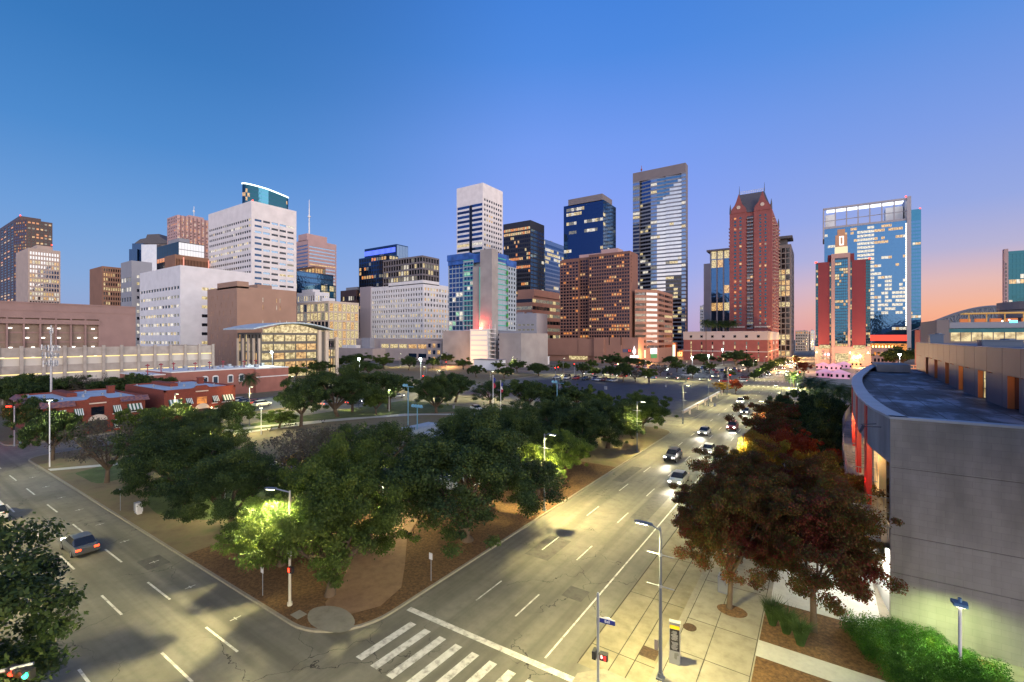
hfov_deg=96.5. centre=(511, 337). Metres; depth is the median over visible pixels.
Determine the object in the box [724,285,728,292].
window
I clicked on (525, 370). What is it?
kerb
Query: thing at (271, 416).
young tree
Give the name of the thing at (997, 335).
window
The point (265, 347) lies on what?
window
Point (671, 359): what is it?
oak tree
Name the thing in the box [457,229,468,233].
window
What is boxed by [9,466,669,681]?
road patch
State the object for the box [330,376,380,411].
oak tree
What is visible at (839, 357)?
lit base window
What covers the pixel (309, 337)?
window
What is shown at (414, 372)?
block
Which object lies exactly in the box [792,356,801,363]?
maple tree
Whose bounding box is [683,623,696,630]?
manhole cover
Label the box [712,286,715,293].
window
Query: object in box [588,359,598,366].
young tree
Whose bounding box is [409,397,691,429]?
park side street
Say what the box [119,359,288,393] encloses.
salmon house
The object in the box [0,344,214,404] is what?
parking garage
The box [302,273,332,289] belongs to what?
window
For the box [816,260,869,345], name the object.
window
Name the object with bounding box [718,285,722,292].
window
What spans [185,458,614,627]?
leaf bed
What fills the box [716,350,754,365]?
oak tree
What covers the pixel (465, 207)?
window
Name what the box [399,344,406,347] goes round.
window
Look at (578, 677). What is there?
kerb
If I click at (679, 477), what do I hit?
car
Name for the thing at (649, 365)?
market street
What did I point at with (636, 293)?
window
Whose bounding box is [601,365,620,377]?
oak tree
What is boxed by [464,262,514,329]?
window
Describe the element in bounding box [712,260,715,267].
window
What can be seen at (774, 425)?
maple tree
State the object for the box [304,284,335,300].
office building
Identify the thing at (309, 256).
window
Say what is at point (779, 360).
oak tree
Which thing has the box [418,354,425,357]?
window
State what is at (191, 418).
oak tree
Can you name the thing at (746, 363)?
oak tree
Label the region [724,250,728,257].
window
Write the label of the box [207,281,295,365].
office building
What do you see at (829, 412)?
oak tree
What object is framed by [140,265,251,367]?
office building
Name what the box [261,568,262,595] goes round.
parking sign
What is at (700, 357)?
oak tree
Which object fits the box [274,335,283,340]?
window
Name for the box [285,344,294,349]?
window
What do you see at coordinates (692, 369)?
oak tree
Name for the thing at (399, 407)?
grass patch
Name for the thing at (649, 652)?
access hatch
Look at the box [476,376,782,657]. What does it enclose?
lane markings
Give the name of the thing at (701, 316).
office building
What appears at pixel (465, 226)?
window
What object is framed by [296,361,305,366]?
window
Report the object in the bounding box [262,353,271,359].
window
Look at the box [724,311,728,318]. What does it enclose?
window
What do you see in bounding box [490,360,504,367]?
young tree
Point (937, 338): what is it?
rooftop unit
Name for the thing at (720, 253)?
window
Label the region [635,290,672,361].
office building
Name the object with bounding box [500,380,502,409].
flag pole
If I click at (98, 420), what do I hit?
doorway
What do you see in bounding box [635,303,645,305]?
window
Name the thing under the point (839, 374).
stall tent
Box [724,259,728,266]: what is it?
window
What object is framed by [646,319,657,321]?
window
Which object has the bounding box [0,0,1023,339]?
sky
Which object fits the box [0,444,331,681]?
cross street
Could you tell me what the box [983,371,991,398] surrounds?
window frame
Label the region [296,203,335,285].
office tower
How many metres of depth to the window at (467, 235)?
619.27 m
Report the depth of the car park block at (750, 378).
216.69 m
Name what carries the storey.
on the curved building at (940, 463)
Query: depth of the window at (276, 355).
212.48 m
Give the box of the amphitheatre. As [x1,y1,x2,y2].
[402,422,438,436]
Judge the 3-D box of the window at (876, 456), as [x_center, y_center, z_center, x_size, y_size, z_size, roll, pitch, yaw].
[30.165,11.100,37.843,0.050,4.600,2.470,0,0,32]
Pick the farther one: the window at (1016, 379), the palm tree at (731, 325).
the palm tree at (731, 325)
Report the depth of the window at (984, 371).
44.05 m
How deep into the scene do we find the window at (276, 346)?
212.48 m
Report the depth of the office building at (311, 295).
462.06 m
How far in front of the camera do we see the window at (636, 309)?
352.46 m
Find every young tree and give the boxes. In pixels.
[110,408,155,433]
[129,406,177,432]
[255,409,299,427]
[288,363,308,377]
[362,392,388,414]
[369,353,394,368]
[451,357,472,368]
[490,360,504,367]
[554,360,570,372]
[586,384,621,404]
[587,366,602,374]
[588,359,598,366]
[639,367,657,381]
[669,359,685,371]
[702,360,718,372]
[720,369,735,375]
[748,371,761,380]
[760,365,771,370]
[763,360,774,371]
[879,355,903,362]
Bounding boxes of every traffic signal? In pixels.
[0,662,35,679]
[5,405,14,445]
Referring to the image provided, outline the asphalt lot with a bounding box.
[458,376,743,416]
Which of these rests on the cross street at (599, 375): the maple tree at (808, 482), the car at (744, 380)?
the car at (744, 380)
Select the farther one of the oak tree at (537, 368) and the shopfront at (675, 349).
the shopfront at (675, 349)
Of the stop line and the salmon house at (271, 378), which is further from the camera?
the salmon house at (271, 378)
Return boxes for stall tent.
[815,368,831,377]
[816,362,827,368]
[825,363,841,369]
[829,369,849,378]
[837,361,851,368]
[847,360,860,365]
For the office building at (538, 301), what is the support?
on the ground
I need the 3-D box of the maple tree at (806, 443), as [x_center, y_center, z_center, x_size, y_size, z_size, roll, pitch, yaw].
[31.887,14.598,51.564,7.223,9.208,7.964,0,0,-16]
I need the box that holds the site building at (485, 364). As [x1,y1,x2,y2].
[473,359,505,369]
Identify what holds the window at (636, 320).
in the office building at (654, 319)
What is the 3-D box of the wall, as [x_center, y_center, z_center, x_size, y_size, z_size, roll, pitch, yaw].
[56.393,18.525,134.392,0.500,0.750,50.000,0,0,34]
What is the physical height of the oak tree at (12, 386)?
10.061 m
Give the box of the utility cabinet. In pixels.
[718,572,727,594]
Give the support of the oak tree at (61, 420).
on the park lawn
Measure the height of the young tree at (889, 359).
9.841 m
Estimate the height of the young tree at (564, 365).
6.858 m
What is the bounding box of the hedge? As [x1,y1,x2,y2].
[837,606,1013,681]
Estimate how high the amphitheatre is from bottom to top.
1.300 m
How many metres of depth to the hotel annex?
329.13 m
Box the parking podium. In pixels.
[683,331,778,361]
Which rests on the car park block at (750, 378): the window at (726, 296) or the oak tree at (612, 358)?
the oak tree at (612, 358)
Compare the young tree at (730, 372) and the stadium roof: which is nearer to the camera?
the young tree at (730, 372)
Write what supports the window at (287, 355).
in the office building at (290, 344)
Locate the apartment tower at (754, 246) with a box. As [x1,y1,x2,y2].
[729,182,779,331]
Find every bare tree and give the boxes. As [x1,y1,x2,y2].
[44,411,158,482]
[61,373,107,389]
[247,418,359,471]
[276,422,353,459]
[630,367,640,381]
[650,362,670,375]
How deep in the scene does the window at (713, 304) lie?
529.76 m
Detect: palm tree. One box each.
[237,372,260,397]
[700,319,711,326]
[707,320,717,330]
[714,320,726,327]
[721,320,731,328]
[726,320,739,327]
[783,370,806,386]
[795,375,821,394]
[800,388,832,399]
[807,378,838,395]
[822,383,851,401]
[837,386,851,404]
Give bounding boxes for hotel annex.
[871,345,897,362]
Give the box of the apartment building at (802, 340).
[795,330,810,350]
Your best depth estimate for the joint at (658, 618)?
31.77 m
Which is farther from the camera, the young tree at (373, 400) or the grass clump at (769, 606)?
the young tree at (373, 400)
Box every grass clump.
[757,593,787,626]
[771,598,804,634]
[784,612,817,646]
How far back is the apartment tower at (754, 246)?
407.09 m
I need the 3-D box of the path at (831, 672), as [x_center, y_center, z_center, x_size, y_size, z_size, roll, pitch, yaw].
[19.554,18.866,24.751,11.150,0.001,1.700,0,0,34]
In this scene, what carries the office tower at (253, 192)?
on the ground
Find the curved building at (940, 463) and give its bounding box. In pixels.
[842,362,1023,667]
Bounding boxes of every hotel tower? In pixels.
[443,248,547,367]
[548,248,643,363]
[815,229,870,365]
[823,196,920,350]
[1002,249,1023,321]
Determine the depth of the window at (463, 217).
619.27 m
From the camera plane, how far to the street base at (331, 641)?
29.08 m
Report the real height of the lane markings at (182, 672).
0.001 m
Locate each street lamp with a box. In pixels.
[247,386,252,425]
[264,487,293,606]
[542,433,556,510]
[634,401,645,452]
[634,519,673,681]
[707,375,712,405]
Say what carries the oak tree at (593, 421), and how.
on the park lawn
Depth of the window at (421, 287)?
470.95 m
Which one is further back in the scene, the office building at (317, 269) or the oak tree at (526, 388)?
the office building at (317, 269)
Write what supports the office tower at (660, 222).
on the ground
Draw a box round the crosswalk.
[356,622,532,681]
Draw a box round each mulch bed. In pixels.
[751,656,830,681]
[759,602,1000,681]
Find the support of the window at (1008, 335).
in the convention hall
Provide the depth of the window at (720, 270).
525.89 m
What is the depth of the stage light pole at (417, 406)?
89.20 m
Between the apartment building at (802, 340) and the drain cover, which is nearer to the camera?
the drain cover
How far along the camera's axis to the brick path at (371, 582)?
35.81 m
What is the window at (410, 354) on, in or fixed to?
in the civic hall
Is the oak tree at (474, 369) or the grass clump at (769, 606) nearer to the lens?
the grass clump at (769, 606)
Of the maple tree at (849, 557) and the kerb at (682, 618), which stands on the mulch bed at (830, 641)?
the maple tree at (849, 557)
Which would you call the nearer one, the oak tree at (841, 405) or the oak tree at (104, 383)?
the oak tree at (841, 405)
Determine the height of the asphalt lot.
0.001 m
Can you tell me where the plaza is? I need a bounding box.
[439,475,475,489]
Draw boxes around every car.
[0,500,8,518]
[60,531,99,557]
[238,398,250,401]
[252,400,271,406]
[470,404,482,409]
[663,446,681,462]
[668,469,689,484]
[677,376,688,379]
[697,426,710,435]
[703,442,715,453]
[726,420,738,430]
[736,397,744,403]
[738,378,746,382]
[740,407,749,413]
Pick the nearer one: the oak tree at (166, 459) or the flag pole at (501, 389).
the oak tree at (166, 459)
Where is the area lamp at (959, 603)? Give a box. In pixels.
[950,597,968,663]
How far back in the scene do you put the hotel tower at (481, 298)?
316.69 m
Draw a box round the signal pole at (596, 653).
[592,592,614,681]
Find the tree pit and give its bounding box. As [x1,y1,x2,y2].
[717,604,746,617]
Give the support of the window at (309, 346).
in the office building at (290, 344)
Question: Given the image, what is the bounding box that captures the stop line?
[407,607,574,681]
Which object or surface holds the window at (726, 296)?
in the office tower at (717, 287)
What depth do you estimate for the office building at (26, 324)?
170.00 m
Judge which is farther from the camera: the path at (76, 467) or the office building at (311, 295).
the office building at (311, 295)
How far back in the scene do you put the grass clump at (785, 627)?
29.08 m
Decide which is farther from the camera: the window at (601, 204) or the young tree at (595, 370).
the window at (601, 204)
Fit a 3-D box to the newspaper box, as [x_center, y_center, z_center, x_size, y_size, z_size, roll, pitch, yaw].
[-40.182,18.315,49.166,1.050,1.130,0.500,0,0,34]
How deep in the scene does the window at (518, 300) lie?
456.23 m
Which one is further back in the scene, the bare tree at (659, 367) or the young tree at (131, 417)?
the bare tree at (659, 367)
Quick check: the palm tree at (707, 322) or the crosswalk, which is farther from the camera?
the palm tree at (707, 322)
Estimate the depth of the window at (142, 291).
292.77 m
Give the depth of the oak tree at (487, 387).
124.53 m
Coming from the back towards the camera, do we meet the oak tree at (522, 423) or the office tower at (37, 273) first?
the office tower at (37, 273)
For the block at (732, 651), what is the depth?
28.98 m
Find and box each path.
[48,460,295,470]
[222,415,412,432]
[237,414,549,432]
[325,495,428,613]
[756,640,885,681]
[771,560,880,626]
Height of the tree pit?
0.001 m
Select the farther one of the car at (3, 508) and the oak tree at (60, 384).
the oak tree at (60, 384)
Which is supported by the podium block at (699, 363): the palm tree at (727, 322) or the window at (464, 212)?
the palm tree at (727, 322)
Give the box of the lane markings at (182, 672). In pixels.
[0,468,240,681]
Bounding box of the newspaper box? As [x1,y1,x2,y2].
[134,501,142,514]
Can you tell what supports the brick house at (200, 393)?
on the block at (414, 372)
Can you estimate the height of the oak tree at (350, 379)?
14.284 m
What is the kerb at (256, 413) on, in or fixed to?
on the ground
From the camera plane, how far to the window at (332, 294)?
481.17 m
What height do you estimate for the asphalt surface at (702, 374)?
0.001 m
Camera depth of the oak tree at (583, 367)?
219.09 m
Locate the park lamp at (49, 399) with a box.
[46,398,53,466]
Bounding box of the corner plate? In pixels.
[307,606,354,632]
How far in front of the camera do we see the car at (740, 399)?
130.48 m
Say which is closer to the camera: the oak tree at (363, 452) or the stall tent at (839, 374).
the oak tree at (363, 452)
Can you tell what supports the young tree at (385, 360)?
on the block at (414, 372)
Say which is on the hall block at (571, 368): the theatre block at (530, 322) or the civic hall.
the civic hall
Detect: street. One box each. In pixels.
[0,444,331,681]
[7,357,683,457]
[285,348,812,681]
[343,362,851,389]
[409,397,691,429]
[549,361,755,369]
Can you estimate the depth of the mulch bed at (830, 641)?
28.21 m
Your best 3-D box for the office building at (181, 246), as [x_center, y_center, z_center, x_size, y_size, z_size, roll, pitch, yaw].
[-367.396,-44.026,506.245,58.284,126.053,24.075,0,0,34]
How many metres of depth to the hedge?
25.91 m
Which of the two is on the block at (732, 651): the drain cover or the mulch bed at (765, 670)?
the mulch bed at (765, 670)
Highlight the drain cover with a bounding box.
[290,610,306,618]
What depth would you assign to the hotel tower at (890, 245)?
434.35 m
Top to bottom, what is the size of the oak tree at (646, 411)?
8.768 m
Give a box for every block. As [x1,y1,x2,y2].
[0,364,543,444]
[345,360,610,371]
[499,312,546,333]
[598,366,764,380]
[651,357,787,367]
[656,387,1023,681]
[801,349,914,384]
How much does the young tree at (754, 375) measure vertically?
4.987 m
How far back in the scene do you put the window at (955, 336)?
109.62 m
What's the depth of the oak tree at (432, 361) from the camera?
281.57 m
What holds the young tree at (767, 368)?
on the ground
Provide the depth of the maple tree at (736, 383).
153.73 m
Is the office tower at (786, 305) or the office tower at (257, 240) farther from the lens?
the office tower at (786, 305)
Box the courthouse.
[296,298,358,346]
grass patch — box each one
[76,465,123,482]
[95,400,518,451]
[148,485,280,519]
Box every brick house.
[9,385,149,437]
[125,377,234,416]
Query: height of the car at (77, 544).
1.412 m
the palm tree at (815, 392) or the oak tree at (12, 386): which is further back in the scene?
the palm tree at (815, 392)
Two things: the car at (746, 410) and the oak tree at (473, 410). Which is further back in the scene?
the car at (746, 410)
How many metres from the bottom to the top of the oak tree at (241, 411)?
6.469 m
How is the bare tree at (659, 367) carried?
on the car park block at (750, 378)
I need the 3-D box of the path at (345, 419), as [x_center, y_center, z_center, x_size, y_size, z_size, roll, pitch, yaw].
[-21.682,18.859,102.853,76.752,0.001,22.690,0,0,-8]
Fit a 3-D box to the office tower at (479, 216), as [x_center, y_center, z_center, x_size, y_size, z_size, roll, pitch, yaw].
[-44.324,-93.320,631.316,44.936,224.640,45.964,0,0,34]
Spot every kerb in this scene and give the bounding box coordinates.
[0,366,537,445]
[28,401,670,632]
[378,363,604,371]
[458,376,744,417]
[572,669,633,681]
[648,387,795,681]
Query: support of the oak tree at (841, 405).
on the mulch bed
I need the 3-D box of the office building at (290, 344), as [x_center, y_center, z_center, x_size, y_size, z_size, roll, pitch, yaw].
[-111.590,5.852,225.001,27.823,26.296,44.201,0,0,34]
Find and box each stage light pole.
[403,384,410,424]
[411,404,422,428]
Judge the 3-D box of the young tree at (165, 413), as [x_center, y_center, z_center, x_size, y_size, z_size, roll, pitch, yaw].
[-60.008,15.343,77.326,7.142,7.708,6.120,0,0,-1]
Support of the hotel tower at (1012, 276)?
on the ground
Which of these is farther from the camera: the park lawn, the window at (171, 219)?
the window at (171, 219)
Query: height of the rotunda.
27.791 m
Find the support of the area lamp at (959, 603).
on the mulch bed at (830, 641)
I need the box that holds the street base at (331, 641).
[4,374,801,650]
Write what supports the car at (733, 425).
on the street at (539, 626)
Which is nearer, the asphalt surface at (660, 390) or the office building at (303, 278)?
the asphalt surface at (660, 390)
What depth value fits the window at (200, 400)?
106.06 m
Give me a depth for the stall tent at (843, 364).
280.95 m
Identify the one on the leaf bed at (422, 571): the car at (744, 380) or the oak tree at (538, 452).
the oak tree at (538, 452)
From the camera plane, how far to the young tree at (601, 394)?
98.70 m
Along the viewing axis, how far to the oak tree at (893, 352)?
291.43 m
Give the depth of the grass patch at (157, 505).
52.02 m
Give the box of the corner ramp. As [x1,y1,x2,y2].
[580,674,621,681]
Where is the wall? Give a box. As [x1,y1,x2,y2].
[682,391,719,413]
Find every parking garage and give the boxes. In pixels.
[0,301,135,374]
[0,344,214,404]
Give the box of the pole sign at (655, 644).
[654,639,657,649]
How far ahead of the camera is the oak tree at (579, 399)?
119.14 m
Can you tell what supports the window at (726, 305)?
in the office tower at (717, 287)
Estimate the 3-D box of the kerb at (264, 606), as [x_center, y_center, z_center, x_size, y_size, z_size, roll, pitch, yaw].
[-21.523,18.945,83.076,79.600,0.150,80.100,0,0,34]
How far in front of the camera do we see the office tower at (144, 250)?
588.00 m
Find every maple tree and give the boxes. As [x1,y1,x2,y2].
[160,416,184,435]
[668,456,802,609]
[679,439,811,533]
[711,382,735,392]
[723,407,805,454]
[727,465,908,632]
[728,428,791,474]
[730,379,742,393]
[732,394,801,433]
[766,450,876,525]
[770,427,842,475]
[781,449,844,477]
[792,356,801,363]
[792,362,814,375]
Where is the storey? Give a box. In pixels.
[916,342,1023,413]
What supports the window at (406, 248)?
in the office tower at (399, 251)
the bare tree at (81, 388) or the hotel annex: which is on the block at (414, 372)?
the bare tree at (81, 388)
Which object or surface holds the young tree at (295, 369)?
on the block at (414, 372)
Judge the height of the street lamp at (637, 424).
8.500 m
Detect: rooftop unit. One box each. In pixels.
[927,333,944,343]
[976,339,1023,346]
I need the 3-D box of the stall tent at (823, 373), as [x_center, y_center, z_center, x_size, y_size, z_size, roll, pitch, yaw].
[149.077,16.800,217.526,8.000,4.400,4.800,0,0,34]
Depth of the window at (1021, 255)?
179.80 m
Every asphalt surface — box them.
[240,396,321,410]
[459,376,713,411]
[601,366,752,378]
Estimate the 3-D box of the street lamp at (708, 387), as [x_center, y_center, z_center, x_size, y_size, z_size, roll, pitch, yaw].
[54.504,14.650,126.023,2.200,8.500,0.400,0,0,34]
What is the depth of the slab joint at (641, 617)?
31.48 m
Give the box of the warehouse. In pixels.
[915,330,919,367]
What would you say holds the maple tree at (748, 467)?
on the block at (732, 651)
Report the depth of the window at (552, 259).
685.73 m
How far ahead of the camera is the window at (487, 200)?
622.08 m
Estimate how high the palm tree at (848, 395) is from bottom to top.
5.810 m
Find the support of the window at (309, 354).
in the office building at (290, 344)
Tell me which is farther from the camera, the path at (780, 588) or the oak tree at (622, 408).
the oak tree at (622, 408)
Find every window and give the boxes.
[1,221,50,300]
[41,252,58,302]
[91,406,103,414]
[116,269,120,304]
[141,291,147,343]
[157,242,203,268]
[171,219,207,256]
[197,396,206,403]
[209,218,292,272]
[262,335,272,340]
[262,344,272,350]
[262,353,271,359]
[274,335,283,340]
[274,344,283,349]
[274,353,283,358]
[274,362,283,365]
[285,335,294,340]
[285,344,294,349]
[285,353,294,358]
[285,361,294,367]
[296,335,305,340]
[296,344,305,349]
[296,352,305,358]
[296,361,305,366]
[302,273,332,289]
[307,335,315,340]
[307,344,315,349]
[307,352,315,357]
[309,246,334,250]
[309,249,334,254]
[309,256,334,260]
[309,260,334,264]
[309,263,334,267]
[325,286,335,300]
[359,256,385,337]
[375,287,445,337]
[384,258,437,285]
[390,344,397,347]
[397,245,399,258]
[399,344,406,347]
[405,247,407,257]
[409,344,416,347]
[409,353,416,357]
[418,344,425,348]
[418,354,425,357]
[457,206,468,210]
[457,210,468,214]
[457,215,468,219]
[457,220,468,224]
[457,225,468,228]
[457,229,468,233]
[457,234,468,238]
[457,239,468,242]
[457,244,468,247]
[457,248,468,252]
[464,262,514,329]
[487,200,500,349]
[504,226,543,296]
[516,299,531,302]
[516,306,531,309]
[549,245,563,297]
[561,254,628,336]
[564,203,615,259]
[635,292,645,294]
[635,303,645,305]
[635,308,645,310]
[635,319,645,321]
[635,324,645,326]
[640,174,685,347]
[646,298,657,300]
[646,303,657,305]
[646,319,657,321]
[646,324,657,326]
[646,340,657,342]
[646,345,657,347]
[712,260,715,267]
[712,277,715,284]
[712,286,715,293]
[712,294,715,301]
[712,303,715,310]
[718,251,722,258]
[718,259,722,266]
[718,268,722,275]
[718,277,722,284]
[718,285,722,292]
[718,294,722,301]
[718,303,722,310]
[718,311,722,318]
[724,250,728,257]
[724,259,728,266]
[724,268,728,275]
[724,276,728,283]
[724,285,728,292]
[724,294,728,301]
[724,302,728,309]
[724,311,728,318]
[734,214,765,327]
[779,248,789,355]
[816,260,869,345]
[819,345,864,361]
[825,223,894,333]
[874,451,878,495]
[886,460,888,521]
[911,220,920,335]
[951,332,959,340]
[961,332,970,340]
[972,332,981,340]
[983,332,992,339]
[984,371,985,397]
[994,332,1003,339]
[1005,332,1014,338]
[1009,253,1023,301]
[1015,377,1018,409]
[1017,332,1023,339]
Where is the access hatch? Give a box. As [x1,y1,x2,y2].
[638,645,658,660]
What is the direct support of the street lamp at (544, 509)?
on the leaf bed at (422, 571)
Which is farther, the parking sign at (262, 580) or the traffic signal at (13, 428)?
the traffic signal at (13, 428)
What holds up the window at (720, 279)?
in the office tower at (717, 287)
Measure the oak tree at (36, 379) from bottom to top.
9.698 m
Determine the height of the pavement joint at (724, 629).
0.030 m
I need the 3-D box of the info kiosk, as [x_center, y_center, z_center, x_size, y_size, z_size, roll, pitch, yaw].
[9.430,17.655,26.494,0.620,2.430,0.300,0,0,24]
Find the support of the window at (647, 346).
in the office building at (654, 319)
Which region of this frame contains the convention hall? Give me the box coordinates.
[920,312,1023,343]
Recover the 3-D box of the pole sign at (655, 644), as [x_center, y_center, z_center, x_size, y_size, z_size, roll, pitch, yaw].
[8.028,17.075,25.430,0.200,0.550,0.070,0,0,34]
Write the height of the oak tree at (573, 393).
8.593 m
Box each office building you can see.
[121,260,151,345]
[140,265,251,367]
[157,238,203,269]
[165,254,208,267]
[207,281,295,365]
[223,322,338,376]
[296,266,325,273]
[296,271,332,302]
[297,289,328,302]
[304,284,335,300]
[340,287,358,302]
[360,280,447,338]
[516,289,559,337]
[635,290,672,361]
[700,305,703,330]
[811,330,814,349]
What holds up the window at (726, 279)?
in the office tower at (717, 287)
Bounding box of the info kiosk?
[669,619,680,665]
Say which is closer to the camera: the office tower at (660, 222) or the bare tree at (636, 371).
the bare tree at (636, 371)
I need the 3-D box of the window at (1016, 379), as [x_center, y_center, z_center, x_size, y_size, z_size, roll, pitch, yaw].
[40.526,4.525,36.427,0.021,2.750,2.604,0,0,34]
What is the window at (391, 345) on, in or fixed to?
in the civic hall
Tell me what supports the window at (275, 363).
in the office building at (290, 344)
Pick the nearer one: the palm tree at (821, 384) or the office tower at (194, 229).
the palm tree at (821, 384)
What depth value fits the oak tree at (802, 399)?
80.18 m
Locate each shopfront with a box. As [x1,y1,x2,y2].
[673,343,677,356]
[678,350,683,356]
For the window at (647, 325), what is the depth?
354.45 m
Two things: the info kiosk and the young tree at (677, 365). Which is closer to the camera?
the info kiosk
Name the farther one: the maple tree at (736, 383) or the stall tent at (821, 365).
the stall tent at (821, 365)
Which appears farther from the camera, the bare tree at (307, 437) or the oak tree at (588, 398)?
the oak tree at (588, 398)
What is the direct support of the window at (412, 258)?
in the office tower at (416, 268)
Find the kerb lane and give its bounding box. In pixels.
[578,388,792,681]
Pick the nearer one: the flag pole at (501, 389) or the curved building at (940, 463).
the curved building at (940, 463)
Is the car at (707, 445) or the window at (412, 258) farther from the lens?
the window at (412, 258)
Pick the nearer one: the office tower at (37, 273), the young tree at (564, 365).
the young tree at (564, 365)
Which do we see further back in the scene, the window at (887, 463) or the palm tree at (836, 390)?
the palm tree at (836, 390)
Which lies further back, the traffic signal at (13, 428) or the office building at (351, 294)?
the office building at (351, 294)
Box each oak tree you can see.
[0,376,18,404]
[0,376,42,407]
[0,394,59,438]
[0,510,88,681]
[7,410,91,460]
[9,373,58,394]
[35,375,91,392]
[84,376,124,390]
[105,401,249,476]
[110,414,257,507]
[114,372,166,390]
[139,399,199,422]
[145,376,177,382]
[149,444,293,528]
[210,493,321,566]
[211,400,257,422]
[220,455,423,597]
[271,428,399,516]
[273,376,331,426]
[293,359,385,416]
[307,358,335,370]
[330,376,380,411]
[331,419,433,484]
[339,352,374,362]
[357,361,382,372]
[358,369,420,408]
[375,402,570,558]
[401,355,417,369]
[409,373,457,412]
[424,358,439,367]
[427,409,526,489]
[434,403,497,433]
[435,353,454,360]
[441,371,475,401]
[466,365,487,376]
[469,379,511,404]
[478,399,561,441]
[494,366,514,377]
[495,407,573,461]
[496,379,553,404]
[504,359,527,372]
[514,443,572,495]
[525,394,576,438]
[526,362,552,375]
[530,428,594,476]
[531,399,627,459]
[533,380,592,401]
[562,399,646,448]
[570,384,595,406]
[573,360,592,376]
[578,393,607,408]
[594,352,630,366]
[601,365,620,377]
[606,394,670,438]
[612,362,633,380]
[619,389,678,429]
[623,356,639,363]
[632,358,651,367]
[662,356,678,363]
[682,364,700,378]
[690,353,718,363]
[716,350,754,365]
[737,357,757,371]
[754,367,767,377]
[765,385,817,428]
[769,359,780,370]
[774,359,784,367]
[786,393,843,431]
[794,415,844,465]
[801,390,851,416]
[871,344,914,362]
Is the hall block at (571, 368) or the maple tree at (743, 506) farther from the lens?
the hall block at (571, 368)
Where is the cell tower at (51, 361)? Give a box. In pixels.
[41,325,59,391]
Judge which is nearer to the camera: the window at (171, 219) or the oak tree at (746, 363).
the oak tree at (746, 363)
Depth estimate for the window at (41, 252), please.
535.02 m
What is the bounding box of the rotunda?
[996,301,1023,321]
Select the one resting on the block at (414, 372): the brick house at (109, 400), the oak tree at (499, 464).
the brick house at (109, 400)
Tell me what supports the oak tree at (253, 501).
on the leaf bed at (422, 571)
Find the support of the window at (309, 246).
in the office tower at (315, 250)
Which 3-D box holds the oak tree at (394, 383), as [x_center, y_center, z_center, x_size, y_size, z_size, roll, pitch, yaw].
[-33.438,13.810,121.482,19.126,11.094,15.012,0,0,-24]
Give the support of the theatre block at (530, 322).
on the ground
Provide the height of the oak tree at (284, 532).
10.118 m
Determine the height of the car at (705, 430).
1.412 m
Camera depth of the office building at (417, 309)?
470.29 m
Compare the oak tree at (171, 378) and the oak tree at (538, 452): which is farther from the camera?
the oak tree at (171, 378)
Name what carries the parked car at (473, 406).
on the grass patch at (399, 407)
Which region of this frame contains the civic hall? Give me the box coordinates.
[339,338,442,361]
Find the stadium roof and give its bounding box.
[911,305,997,330]
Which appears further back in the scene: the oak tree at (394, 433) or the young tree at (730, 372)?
the young tree at (730, 372)
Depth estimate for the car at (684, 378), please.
203.37 m
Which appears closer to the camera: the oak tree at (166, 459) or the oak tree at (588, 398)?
the oak tree at (166, 459)
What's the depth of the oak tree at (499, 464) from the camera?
38.42 m
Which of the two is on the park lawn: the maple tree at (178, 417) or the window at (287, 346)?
the maple tree at (178, 417)
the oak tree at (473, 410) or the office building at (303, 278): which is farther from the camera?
the office building at (303, 278)
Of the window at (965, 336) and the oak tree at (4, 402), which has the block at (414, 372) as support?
the oak tree at (4, 402)
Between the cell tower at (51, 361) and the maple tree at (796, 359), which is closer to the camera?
the cell tower at (51, 361)
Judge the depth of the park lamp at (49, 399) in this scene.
66.74 m
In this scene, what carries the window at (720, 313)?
in the office tower at (717, 287)
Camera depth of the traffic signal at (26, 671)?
16.87 m
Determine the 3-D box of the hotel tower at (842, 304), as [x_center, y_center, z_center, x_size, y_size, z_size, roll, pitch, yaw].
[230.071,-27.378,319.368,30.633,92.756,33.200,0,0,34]
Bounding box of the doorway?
[89,420,106,433]
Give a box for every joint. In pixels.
[577,443,740,670]
[580,527,699,677]
[657,556,769,681]
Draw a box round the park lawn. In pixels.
[30,401,669,628]
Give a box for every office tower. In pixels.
[0,215,51,300]
[16,245,59,302]
[90,266,120,305]
[129,234,166,270]
[167,210,207,257]
[208,200,295,290]
[241,183,288,208]
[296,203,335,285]
[359,254,397,337]
[365,244,407,258]
[383,255,438,286]
[457,183,502,350]
[503,220,543,296]
[544,239,563,299]
[564,194,615,259]
[633,163,687,349]
[704,248,729,330]
[779,235,793,355]
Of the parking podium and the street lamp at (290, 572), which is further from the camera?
the parking podium
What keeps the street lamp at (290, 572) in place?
on the leaf bed at (422, 571)
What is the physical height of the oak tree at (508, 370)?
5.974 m
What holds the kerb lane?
on the street at (539, 626)
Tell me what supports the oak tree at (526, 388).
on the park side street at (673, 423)

